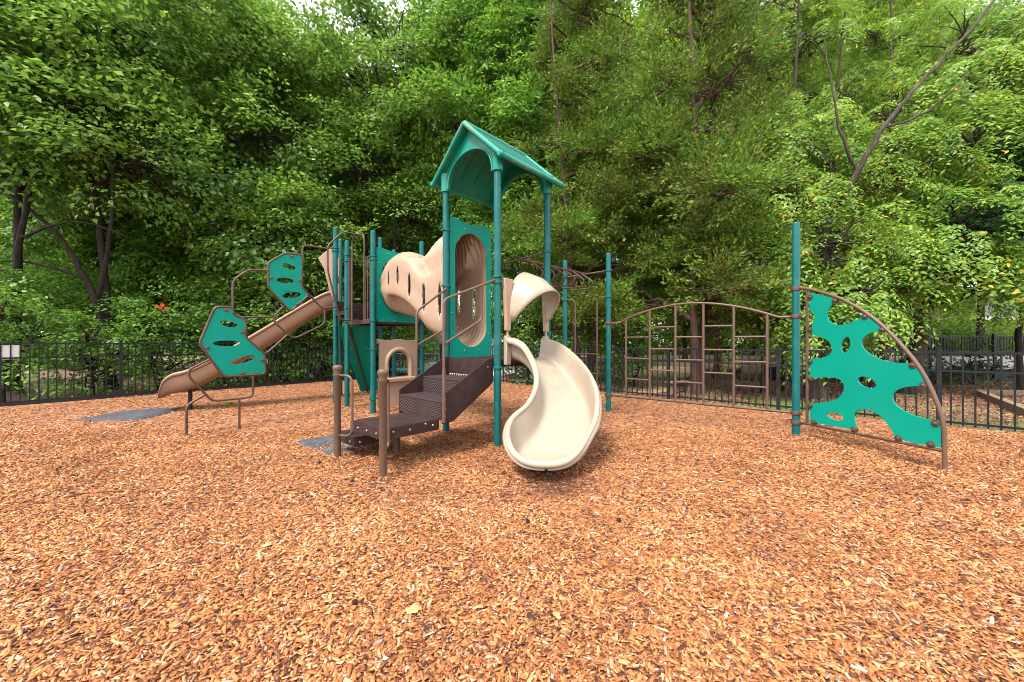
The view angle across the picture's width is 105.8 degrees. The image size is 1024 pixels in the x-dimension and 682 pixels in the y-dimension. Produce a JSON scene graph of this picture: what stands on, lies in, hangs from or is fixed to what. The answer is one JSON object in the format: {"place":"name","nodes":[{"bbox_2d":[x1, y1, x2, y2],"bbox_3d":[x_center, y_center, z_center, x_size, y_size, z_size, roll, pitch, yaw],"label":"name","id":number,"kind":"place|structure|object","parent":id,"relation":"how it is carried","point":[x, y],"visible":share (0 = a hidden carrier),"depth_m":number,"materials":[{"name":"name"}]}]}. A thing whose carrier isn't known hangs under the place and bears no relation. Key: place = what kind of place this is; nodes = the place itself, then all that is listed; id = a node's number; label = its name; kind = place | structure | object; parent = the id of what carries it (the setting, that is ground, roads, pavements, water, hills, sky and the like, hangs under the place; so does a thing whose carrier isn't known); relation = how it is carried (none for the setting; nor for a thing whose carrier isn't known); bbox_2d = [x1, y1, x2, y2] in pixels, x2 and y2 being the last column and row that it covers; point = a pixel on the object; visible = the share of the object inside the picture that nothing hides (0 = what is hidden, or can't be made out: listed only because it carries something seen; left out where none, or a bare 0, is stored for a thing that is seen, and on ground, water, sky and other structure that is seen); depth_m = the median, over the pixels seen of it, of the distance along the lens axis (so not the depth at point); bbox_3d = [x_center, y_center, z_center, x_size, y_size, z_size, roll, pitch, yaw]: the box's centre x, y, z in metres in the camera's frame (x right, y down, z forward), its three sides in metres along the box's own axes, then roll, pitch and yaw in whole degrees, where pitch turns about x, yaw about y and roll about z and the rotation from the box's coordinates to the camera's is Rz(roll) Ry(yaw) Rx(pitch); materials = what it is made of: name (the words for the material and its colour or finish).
{"place":"outdoors","nodes":[
{"label":"outdoors","id":0,"kind":"place"},
{"bbox_2d":[396,360,523,375],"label":"driveway","id":1,"kind":"structure","parent":0,"point":[425,364],"depth_m":20.43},
{"bbox_2d":[425,326,493,359],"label":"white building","id":2,"kind":"structure","parent":1,"relation":"on","point":[440,340],"depth_m":28.50,"materials":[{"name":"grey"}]},
{"bbox_2d":[2,344,1023,432],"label":"ground","id":3,"kind":"structure","parent":0,"point":[15,396],"depth_m":12.05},
{"bbox_2d":[0,244,87,394],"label":"shrub","id":4,"kind":"object","parent":3,"relation":"on","point":[7,274],"visible":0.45,"depth_m":10.27,"materials":[{"name":"green plant"}]},
{"bbox_2d":[0,276,97,401],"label":"shrub","id":5,"kind":"object","parent":3,"relation":"on","point":[16,312],"visible":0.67,"depth_m":9.12,"materials":[{"name":"green plant"}]},
{"bbox_2d":[0,241,100,370],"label":"shrub","id":6,"kind":"object","parent":3,"relation":"on","point":[48,273],"visible":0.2,"depth_m":12.84,"materials":[{"name":"green plant"}]},
{"bbox_2d":[0,54,166,367],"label":"tree","id":7,"kind":"object","parent":3,"relation":"on","point":[30,217],"visible":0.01,"depth_m":19.57,"materials":[{"name":"green plant"}]},
{"bbox_2d":[21,308,165,399],"bbox_3d":[-10.942,0.579,10.158,3.257,2.687,2.834,0,0,0],"label":"shrub","id":8,"kind":"object","parent":3,"relation":"on","point":[103,338],"visible":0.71,"depth_m":9.89,"materials":[{"name":"green plant"}]},
{"bbox_2d":[0,0,199,391],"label":"leafy tree","id":9,"kind":"object","parent":3,"relation":"on","point":[10,172],"visible":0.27,"depth_m":10.28,"materials":[{"name":"green plant"}]},
{"bbox_2d":[0,144,217,376],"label":"leafy tree","id":10,"kind":"object","parent":3,"relation":"on","point":[122,280],"visible":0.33,"depth_m":14.61,"materials":[{"name":"green plant"}]},
{"bbox_2d":[0,0,252,389],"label":"leafy tree","id":11,"kind":"object","parent":3,"relation":"on","point":[151,87],"visible":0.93,"depth_m":10.49,"materials":[{"name":"green plant"}]},
{"bbox_2d":[0,27,343,382],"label":"vine","id":12,"kind":"object","parent":11,"relation":"attached to","point":[243,251],"visible":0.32,"depth_m":12.22,"materials":[{"name":"green plant"}]},
{"bbox_2d":[89,275,226,390],"bbox_3d":[-9.978,-0.074,11.237,3.223,3.595,3.600,0,0,-40],"label":"shrub","id":13,"kind":"object","parent":3,"relation":"on","point":[166,314],"visible":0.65,"depth_m":10.91,"materials":[{"name":"green plant"}]},
{"bbox_2d":[154,303,168,309],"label":"trumpet flowers","id":14,"kind":"object","parent":13,"relation":"attached to","point":[161,306],"visible":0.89,"depth_m":10.48,"materials":[{"name":"orange plant"}]},
{"bbox_2d":[39,0,350,378],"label":"leafy tree","id":15,"kind":"object","parent":3,"relation":"on","point":[232,90],"visible":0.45,"depth_m":13.58,"materials":[{"name":"green plant"}]},
{"bbox_2d":[64,0,343,356],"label":"tree","id":16,"kind":"object","parent":3,"relation":"on","point":[280,6],"depth_m":20.63,"materials":[{"name":"green plant"}]},
{"bbox_2d":[0,340,418,403],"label":"metal fence","id":17,"kind":"object","parent":3,"relation":"on","point":[121,355],"visible":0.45,"depth_m":9.44,"materials":[{"name":"metal"}]},
{"bbox_2d":[2,345,18,359],"bbox_3d":[-10.680,0.245,8.212,0.012,0.300,0.310,0,0,41],"label":"fence sign","id":18,"kind":"object","parent":17,"relation":"attached to","point":[6,350],"visible":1,"depth_m":8.22,"materials":[{"name":"white"}]},
{"bbox_2d":[110,121,330,367],"bbox_3d":[-11.993,-3.848,17.511,8.391,10.827,9.736,0,0,0],"label":"leafy tree","id":19,"kind":"object","parent":3,"relation":"on","point":[172,296],"visible":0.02,"depth_m":14.43,"materials":[{"name":"green plant"}]},
{"bbox_2d":[167,303,276,386],"bbox_3d":[-9.040,0.234,12.381,3.361,2.852,2.979,0,0,0],"label":"shrub","id":20,"kind":"object","parent":3,"relation":"on","point":[197,346],"visible":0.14,"depth_m":12.08,"materials":[{"name":"green plant"}]},
{"bbox_2d":[158,156,384,380],"bbox_3d":[-7.888,-2.592,13.865,6.875,8.514,6.377,0,0,0],"label":"leafy tree","id":21,"kind":"object","parent":3,"relation":"on","point":[297,213],"visible":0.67,"depth_m":12.52,"materials":[{"name":"green plant"}]},
{"bbox_2d":[242,298,343,381],"bbox_3d":[-7.423,0.088,13.268,3.152,3.119,3.070,0,0,-24],"label":"shrub","id":22,"kind":"object","parent":3,"relation":"on","point":[293,348],"visible":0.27,"depth_m":13.12,"materials":[{"name":"green plant"}]},
{"bbox_2d":[203,0,425,372],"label":"leafy tree","id":23,"kind":"object","parent":3,"relation":"on","point":[335,125],"visible":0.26,"depth_m":15.67,"materials":[{"name":"green plant"}]},
{"bbox_2d":[294,302,377,378],"bbox_3d":[-6.549,0.150,14.683,3.711,3.355,3.123,0,0,-34],"label":"shrub","id":24,"kind":"object","parent":3,"relation":"on","point":[325,360],"visible":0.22,"depth_m":13.94,"materials":[{"name":"green plant"}]},
{"bbox_2d":[314,65,432,349],"bbox_3d":[-9.273,-8.290,28.239,13.178,19.711,13.140,0,0,0],"label":"tree","id":25,"kind":"object","parent":3,"relation":"on","point":[370,204],"visible":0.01,"depth_m":25.55,"materials":[{"name":"green plant"}]},
{"bbox_2d":[273,0,475,373],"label":"leafy tree","id":26,"kind":"object","parent":3,"relation":"on","point":[373,48],"visible":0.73,"depth_m":15.40,"materials":[{"name":"green plant"}]},
{"bbox_2d":[342,201,437,365],"bbox_3d":[-6.569,-3.487,21.512,6.651,10.104,7.832,0,0,0],"label":"leafy tree","id":27,"kind":"object","parent":3,"relation":"on","point":[357,296],"visible":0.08,"depth_m":20.91,"materials":[{"name":"green plant"}]},
{"bbox_2d":[356,292,432,367],"bbox_3d":[-5.067,-0.226,16.007,3.670,3.582,3.400,0,0,-26],"label":"shrub","id":28,"kind":"object","parent":3,"relation":"on","point":[398,330],"visible":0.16,"depth_m":15.93,"materials":[{"name":"green plant"}]},
{"bbox_2d":[390,353,437,369],"bbox_3d":[-3.250,0.905,12.881,1.482,1.003,0.522,0,0,0],"label":"park bench","id":29,"kind":"object","parent":3,"relation":"on","point":[418,360],"visible":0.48,"depth_m":13.10,"materials":[{"name":"black paint"}]},
{"bbox_2d":[387,325,441,359],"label":"shrub","id":30,"kind":"object","parent":3,"relation":"on","point":[435,350],"visible":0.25,"depth_m":18.00,"materials":[{"name":"green plant"}]},
{"bbox_2d":[356,0,505,305],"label":"leafy tree","id":31,"kind":"object","parent":3,"relation":"on","point":[410,56],"visible":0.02,"depth_m":18.63,"materials":[{"name":"green plant"}]},
{"bbox_2d":[70,294,828,354],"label":"woodland","id":32,"kind":"object","parent":3,"relation":"on","point":[666,342],"visible":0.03,"depth_m":42.23,"materials":[{"name":"green plant"}]},
{"bbox_2d":[389,0,573,317],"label":"leafy tree","id":33,"kind":"object","parent":3,"relation":"on","point":[472,76],"visible":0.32,"depth_m":15.71,"materials":[{"name":"green plant"}]},
{"bbox_2d":[0,374,1023,681],"bbox_3d":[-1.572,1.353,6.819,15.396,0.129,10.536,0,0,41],"label":"wood chips","id":34,"kind":"object","parent":3,"relation":"on","point":[940,572],"visible":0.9,"depth_m":2.45,"materials":[{"name":"brown wood"}]},
{"bbox_2d":[72,407,179,420],"bbox_3d":[-6.950,1.354,7.250,1.200,0.038,1.400,0,0,0],"label":"rubber mat","id":35,"kind":"object","parent":34,"relation":"on","point":[136,415],"visible":0.96,"depth_m":6.98,"materials":[{"name":"grey rubber"}]},
{"bbox_2d":[0,374,407,406],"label":"edging board","id":36,"kind":"object","parent":34,"relation":"on","point":[87,398],"visible":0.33,"depth_m":9.58,"materials":[{"name":"black paint"}]},
{"bbox_2d":[262,542,272,547],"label":"dry leaf","id":37,"kind":"object","parent":34,"relation":"on","point":[266,544],"visible":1,"depth_m":2.56,"materials":[{"name":"yellow plant"}]},
{"bbox_2d":[297,434,366,454],"bbox_3d":[-2.335,1.354,5.205,1.060,0.037,1.002,0,0,32],"label":"rubber mat","id":38,"kind":"object","parent":34,"relation":"on","point":[312,443],"visible":0.4,"depth_m":5.02,"materials":[{"name":"grey rubber"}]},
{"bbox_2d":[352,598,358,604],"bbox_3d":[-0.810,1.347,2.001,0.033,0.038,0.036,25,0,44],"label":"seed ball","id":39,"kind":"object","parent":34,"relation":"on","point":[355,601],"visible":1,"depth_m":1.99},
{"bbox_2d":[405,604,422,613],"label":"dry leaf","id":40,"kind":"object","parent":34,"relation":"on","point":[415,607],"visible":1,"depth_m":1.95,"materials":[{"name":"yellow plant"}]},
{"bbox_2d":[157,120,946,478],"bbox_3d":[-1.001,-0.746,6.424,12.008,4.562,4.932,0,0,28],"label":"play structure","id":41,"kind":"object","parent":34,"relation":"on","point":[553,424],"visible":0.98,"depth_m":5.62,"materials":[{"name":"paint"}]},
{"bbox_2d":[553,611,560,618],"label":"dry leaf","id":42,"kind":"object","parent":34,"relation":"on","point":[557,615],"visible":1,"depth_m":1.90,"materials":[{"name":"yellow plant"}]},
{"bbox_2d":[842,579,850,585],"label":"dry leaf","id":43,"kind":"object","parent":34,"relation":"on","point":[846,582],"visible":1,"depth_m":2.20,"materials":[{"name":"yellow plant"}]},
{"bbox_2d":[501,337,540,383],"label":"shrub","id":44,"kind":"object","parent":3,"relation":"on","point":[530,376],"visible":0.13,"depth_m":12.68,"materials":[{"name":"green plant"}]},
{"bbox_2d":[473,213,572,379],"bbox_3d":[0.222,-1.666,14.267,4.621,6.462,4.207,0,0,0],"label":"leafy tree","id":45,"kind":"object","parent":3,"relation":"on","point":[508,247],"visible":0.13,"depth_m":13.89,"materials":[{"name":"green plant"}]},
{"bbox_2d":[491,279,593,376],"bbox_3d":[0.965,-0.375,14.095,4.329,3.892,3.100,0,0,26],"label":"shrub","id":46,"kind":"object","parent":3,"relation":"on","point":[556,333],"visible":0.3,"depth_m":13.69,"materials":[{"name":"green plant"}]},
{"bbox_2d":[471,0,638,336],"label":"leafy tree","id":47,"kind":"object","parent":3,"relation":"on","point":[513,109],"visible":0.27,"depth_m":15.01,"materials":[{"name":"green plant"}]},
{"bbox_2d":[490,0,689,374],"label":"cedar tree","id":48,"kind":"object","parent":3,"relation":"on","point":[591,170],"visible":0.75,"depth_m":11.59,"materials":[{"name":"green plant"}]},
{"bbox_2d":[515,0,675,357],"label":"tree","id":49,"kind":"object","parent":3,"relation":"on","point":[636,25],"visible":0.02,"depth_m":24.61,"materials":[{"name":"green plant"}]},
{"bbox_2d":[585,324,672,386],"bbox_3d":[3.525,0.520,11.917,2.407,2.170,2.481,0,0,-23],"label":"shrub","id":50,"kind":"object","parent":3,"relation":"on","point":[640,344],"visible":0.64,"depth_m":11.72,"materials":[{"name":"green plant"}]},
{"bbox_2d":[665,380,689,392],"bbox_3d":[4.550,1.254,10.550,0.720,0.319,0.260,0,0,-20],"label":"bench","id":51,"kind":"object","parent":3,"relation":"on","point":[681,388],"visible":0.39,"depth_m":10.54,"materials":[{"name":"brown wood"}]},
{"bbox_2d":[617,0,763,358],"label":"tree","id":52,"kind":"object","parent":3,"relation":"on","point":[686,330],"visible":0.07,"depth_m":26.68,"materials":[{"name":"green plant"}]},
{"bbox_2d":[576,0,837,395],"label":"cedar tree","id":53,"kind":"object","parent":3,"relation":"on","point":[694,239],"visible":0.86,"depth_m":9.49,"materials":[{"name":"green plant"}]},
{"bbox_2d":[619,0,810,378],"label":"cedar tree","id":54,"kind":"object","parent":3,"relation":"on","point":[717,341],"visible":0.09,"depth_m":14.16,"materials":[{"name":"green plant"}]},
{"bbox_2d":[440,343,1023,431],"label":"metal fence","id":55,"kind":"object","parent":3,"relation":"on","point":[938,369],"visible":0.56,"depth_m":7.73,"materials":[{"name":"metal"}]},
{"bbox_2d":[723,368,740,374],"bbox_3d":[9.305,1.293,16.299,0.830,0.274,0.281,0,0,-17],"label":"log","id":56,"kind":"object","parent":3,"relation":"on","point":[737,370],"visible":0.41,"depth_m":16.20,"materials":[{"name":"brown wood"}]},
{"bbox_2d":[736,373,761,379],"bbox_3d":[8.754,1.303,14.198,0.974,0.254,0.260,0,0,-6],"label":"log","id":57,"kind":"object","parent":3,"relation":"on","point":[752,376],"visible":0.65,"depth_m":14.11,"materials":[{"name":"brown wood"}]},
{"bbox_2d":[724,324,789,354],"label":"tree","id":58,"kind":"object","parent":3,"relation":"on","point":[753,347],"depth_m":39.88,"materials":[{"name":"green plant"}]},
{"bbox_2d":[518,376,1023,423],"bbox_3d":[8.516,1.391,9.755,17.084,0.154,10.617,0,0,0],"label":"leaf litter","id":59,"kind":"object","parent":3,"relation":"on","point":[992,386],"visible":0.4,"depth_m":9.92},
{"bbox_2d":[718,92,853,392],"bbox_3d":[7.116,-2.642,10.670,2.968,8.414,2.814,0,0,0],"label":"slim tree","id":60,"kind":"object","parent":3,"relation":"on","point":[817,116],"visible":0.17,"depth_m":10.15,"materials":[{"name":"green plant"}]},
{"bbox_2d":[697,0,879,348],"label":"tree","id":61,"kind":"object","parent":3,"relation":"on","point":[771,331],"depth_m":25.04,"materials":[{"name":"green plant"}]},
{"bbox_2d":[727,102,864,390],"bbox_3d":[7.801,-2.638,11.142,3.237,8.405,2.817,0,0,0],"label":"slim tree","id":62,"kind":"object","parent":3,"relation":"on","point":[802,118],"visible":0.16,"depth_m":10.99,"materials":[{"name":"green plant"}]},
{"bbox_2d":[729,0,866,363],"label":"cedar tree","id":63,"kind":"object","parent":3,"relation":"on","point":[772,65],"visible":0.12,"depth_m":14.64,"materials":[{"name":"green plant"}]},
{"bbox_2d":[593,374,1023,432],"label":"grass","id":64,"kind":"structure","parent":3,"relation":"on","point":[869,411],"depth_m":7.24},
{"bbox_2d":[727,0,891,366],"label":"tall tree","id":65,"kind":"object","parent":3,"relation":"on","point":[843,5],"visible":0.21,"depth_m":15.10,"materials":[{"name":"green plant"}]},
{"bbox_2d":[706,0,994,399],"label":"elm tree","id":66,"kind":"object","parent":3,"relation":"on","point":[817,251],"visible":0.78,"depth_m":8.97,"materials":[{"name":"green plant"}]},
{"bbox_2d":[817,76,964,387],"bbox_3d":[9.711,-2.459,10.266,3.258,8.048,2.903,0,0,0],"label":"slim tree","id":67,"kind":"object","parent":3,"relation":"on","point":[920,118],"visible":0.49,"depth_m":10.03,"materials":[{"name":"green plant"}]},
{"bbox_2d":[766,0,1019,355],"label":"tall tree","id":68,"kind":"object","parent":3,"relation":"on","point":[873,36],"visible":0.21,"depth_m":15.85,"materials":[{"name":"green plant"}]},
{"bbox_2d":[765,333,1023,381],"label":"raised walkway","id":69,"kind":"structure","parent":3,"relation":"on","point":[898,357],"depth_m":13.42,"materials":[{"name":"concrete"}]},
{"bbox_2d":[813,0,1006,337],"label":"tree","id":70,"kind":"object","parent":3,"relation":"on","point":[880,16],"visible":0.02,"depth_m":26.38,"materials":[{"name":"green plant"}]},
{"bbox_2d":[811,0,1023,393],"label":"elm tree","id":71,"kind":"object","parent":3,"relation":"on","point":[998,55],"visible":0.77,"depth_m":9.36,"materials":[{"name":"green plant"}]},
{"bbox_2d":[823,311,1023,355],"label":"hedge","id":72,"kind":"object","parent":3,"relation":"on","point":[944,329],"visible":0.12,"depth_m":20.80,"materials":[{"name":"green plant"}]},
{"bbox_2d":[896,348,969,385],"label":"shrub","id":73,"kind":"object","parent":3,"relation":"on","point":[901,360],"visible":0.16,"depth_m":12.14,"materials":[{"name":"green plant"}]},
{"bbox_2d":[866,0,1023,355],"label":"tall tree","id":74,"kind":"object","parent":3,"relation":"on","point":[980,327],"visible":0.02,"depth_m":16.39,"materials":[{"name":"green plant"}]},
{"bbox_2d":[893,137,1023,389],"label":"maple tree","id":75,"kind":"object","parent":3,"relation":"on","point":[1019,345],"visible":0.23,"depth_m":9.55,"materials":[{"name":"green plant"}]},
{"bbox_2d":[944,336,1013,384],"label":"shrub","id":76,"kind":"object","parent":3,"relation":"on","point":[969,366],"visible":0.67,"depth_m":12.45,"materials":[{"name":"green plant"}]},
{"bbox_2d":[977,390,1023,416],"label":"timber edging","id":77,"kind":"object","parent":3,"relation":"on","point":[1008,405],"visible":0.87,"depth_m":8.11,"materials":[{"name":"brown wood"}]},
{"bbox_2d":[977,389,1023,395],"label":"timber edging","id":78,"kind":"object","parent":3,"relation":"on","point":[1010,392],"visible":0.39,"depth_m":9.96,"materials":[{"name":"brown wood"}]},
{"bbox_2d":[41,0,1023,342],"label":"sky","id":79,"kind":"structure","parent":0,"point":[400,2],"materials":[{"name":"white"}]},
{"bbox_2d":[623,366,689,394],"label":"path","id":80,"kind":"structure","parent":0,"point":[671,373],"depth_m":15.25,"materials":[{"name":"grey concrete"}]},
{"bbox_2d":[901,292,1018,355],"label":"house","id":81,"kind":"structure","parent":0,"point":[989,313],"depth_m":27.65,"materials":[{"name":"beige"}]}
]}

